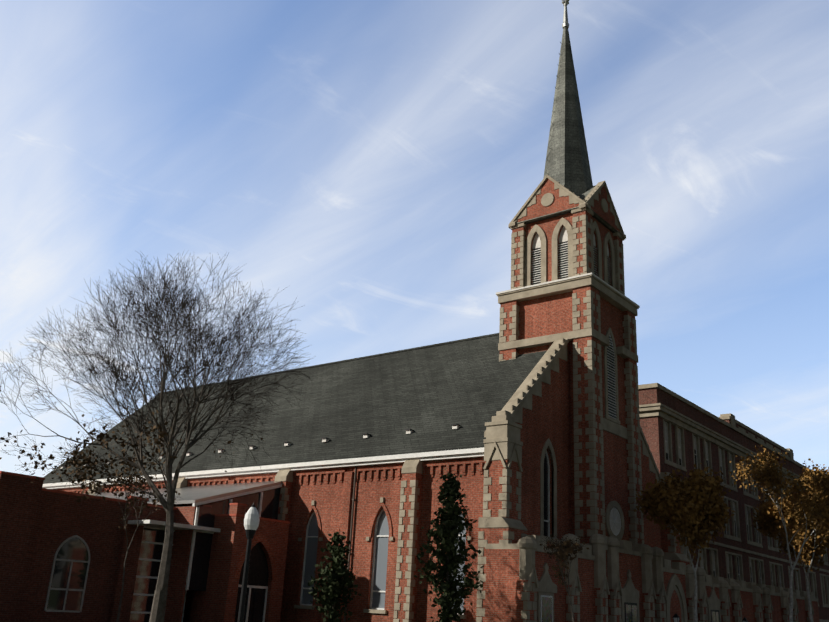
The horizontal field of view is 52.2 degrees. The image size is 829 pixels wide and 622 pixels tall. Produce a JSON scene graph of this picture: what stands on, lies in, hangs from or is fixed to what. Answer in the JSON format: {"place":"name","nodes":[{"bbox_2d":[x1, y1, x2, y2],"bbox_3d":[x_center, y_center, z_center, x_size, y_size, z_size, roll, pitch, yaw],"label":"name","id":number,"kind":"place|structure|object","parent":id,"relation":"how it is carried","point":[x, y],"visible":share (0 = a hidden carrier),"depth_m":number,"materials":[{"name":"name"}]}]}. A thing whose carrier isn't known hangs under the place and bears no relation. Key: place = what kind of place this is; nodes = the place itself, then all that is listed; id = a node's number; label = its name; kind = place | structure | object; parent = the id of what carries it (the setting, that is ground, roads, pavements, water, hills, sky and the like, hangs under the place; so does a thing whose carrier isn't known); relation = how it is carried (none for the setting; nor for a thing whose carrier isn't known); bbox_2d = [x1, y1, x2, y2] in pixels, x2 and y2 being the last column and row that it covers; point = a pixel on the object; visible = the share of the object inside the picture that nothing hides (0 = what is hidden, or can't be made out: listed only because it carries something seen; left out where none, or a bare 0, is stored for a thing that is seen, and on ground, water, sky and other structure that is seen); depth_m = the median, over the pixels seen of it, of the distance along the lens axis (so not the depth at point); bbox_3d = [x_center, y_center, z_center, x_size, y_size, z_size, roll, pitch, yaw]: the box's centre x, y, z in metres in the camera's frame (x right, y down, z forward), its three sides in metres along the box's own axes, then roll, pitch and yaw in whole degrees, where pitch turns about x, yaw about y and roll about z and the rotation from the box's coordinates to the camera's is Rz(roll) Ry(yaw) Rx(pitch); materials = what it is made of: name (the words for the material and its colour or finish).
{"place":"outdoors","nodes":[
{"label":"outdoors","id":0,"kind":"place"},
{"bbox_2d":[42,175,689,621],"bbox_3d":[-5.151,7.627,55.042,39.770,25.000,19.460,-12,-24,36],"label":"church","id":1,"kind":"structure","parent":0,"point":[524,421],"depth_m":42.77,"materials":[{"name":"red brick"}]},
{"bbox_2d":[543,0,592,195],"bbox_3d":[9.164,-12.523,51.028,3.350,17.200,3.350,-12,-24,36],"label":"spire","id":2,"kind":"structure","parent":1,"relation":"on","point":[567,165],"depth_m":49.45,"materials":[{"name":"stone"}]},
{"bbox_2d":[0,0,828,476],"label":"sky","id":3,"kind":"structure","parent":0,"point":[372,160],"materials":[{"name":"blue"}]},
{"label":"ground","id":4,"kind":"structure","parent":0,"visible":0},
{"bbox_2d":[95,465,180,621],"bbox_3d":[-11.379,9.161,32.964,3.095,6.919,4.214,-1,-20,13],"label":"tree","id":5,"kind":"object","parent":4,"relation":"on","point":[136,475],"visible":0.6,"depth_m":33.32,"materials":[{"name":"brown plant"}]},
{"bbox_2d":[0,471,289,621],"bbox_3d":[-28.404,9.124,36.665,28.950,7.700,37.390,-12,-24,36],"label":"annex","id":6,"kind":"object","parent":4,"relation":"on","point":[62,555],"visible":0.92,"depth_m":37.52,"materials":[{"name":"brick"}]},
{"bbox_2d":[0,251,314,621],"bbox_3d":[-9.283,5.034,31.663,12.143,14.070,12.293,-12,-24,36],"label":"bare tree","id":7,"kind":"object","parent":4,"relation":"on","point":[157,614],"visible":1,"depth_m":30.83,"materials":[{"name":"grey plant"}]},
{"bbox_2d":[237,503,259,621],"bbox_3d":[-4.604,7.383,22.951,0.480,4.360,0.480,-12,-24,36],"label":"lamp post","id":8,"kind":"object","parent":4,"relation":"on","point":[251,521],"visible":1,"depth_m":23.23,"materials":[{"name":"black metal"}]},
{"bbox_2d":[308,529,361,621],"bbox_3d":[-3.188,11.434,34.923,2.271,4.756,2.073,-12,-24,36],"label":"cone tree","id":9,"kind":"object","parent":4,"relation":"on","point":[334,585],"visible":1,"depth_m":34.81,"materials":[{"name":"green plant"}]},
{"bbox_2d":[414,468,483,621],"bbox_3d":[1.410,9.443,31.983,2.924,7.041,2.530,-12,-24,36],"label":"cone tree","id":10,"kind":"object","parent":4,"relation":"on","point":[445,534],"visible":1,"depth_m":31.77,"materials":[{"name":"green plant"}]},
{"bbox_2d":[540,531,588,621],"bbox_3d":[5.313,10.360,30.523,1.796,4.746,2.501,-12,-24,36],"label":"small tree","id":11,"kind":"object","parent":4,"relation":"on","point":[564,548],"visible":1,"depth_m":30.73,"materials":[{"name":"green plant"}]},
{"bbox_2d":[485,534,819,621],"bbox_3d":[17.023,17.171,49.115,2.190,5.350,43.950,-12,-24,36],"label":"narthex","id":12,"kind":"structure","parent":4,"relation":"on","point":[612,579],"depth_m":38.62,"materials":[{"name":"red brick"}]},
{"bbox_2d":[673,614,679,621],"bbox_3d":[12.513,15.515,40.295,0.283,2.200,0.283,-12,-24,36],"label":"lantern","id":13,"kind":"object","parent":4,"relation":"on","point":[676,617],"visible":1,"depth_m":40.49,"materials":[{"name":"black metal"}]},
{"bbox_2d":[633,463,736,621],"bbox_3d":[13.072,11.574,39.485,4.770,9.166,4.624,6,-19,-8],"label":"tree","id":14,"kind":"object","parent":4,"relation":"on","point":[693,509],"visible":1,"depth_m":39.55,"materials":[{"name":"brown plant"}]},
{"bbox_2d":[638,383,828,621],"bbox_3d":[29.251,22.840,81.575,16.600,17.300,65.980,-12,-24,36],"label":"building","id":15,"kind":"structure","parent":4,"relation":"on","point":[682,435],"depth_m":63.07,"materials":[{"name":"brick"}]},
{"bbox_2d":[728,445,828,621],"bbox_3d":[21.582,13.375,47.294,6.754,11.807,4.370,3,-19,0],"label":"tree","id":16,"kind":"object","parent":4,"relation":"on","point":[771,478],"visible":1,"depth_m":48.12,"materials":[{"name":"orange plant"}]},
{"bbox_2d":[749,458,828,621],"bbox_3d":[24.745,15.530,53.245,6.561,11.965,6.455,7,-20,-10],"label":"tree","id":17,"kind":"object","parent":4,"relation":"on","point":[813,546],"visible":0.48,"depth_m":53.16,"materials":[{"name":"orange plant"}]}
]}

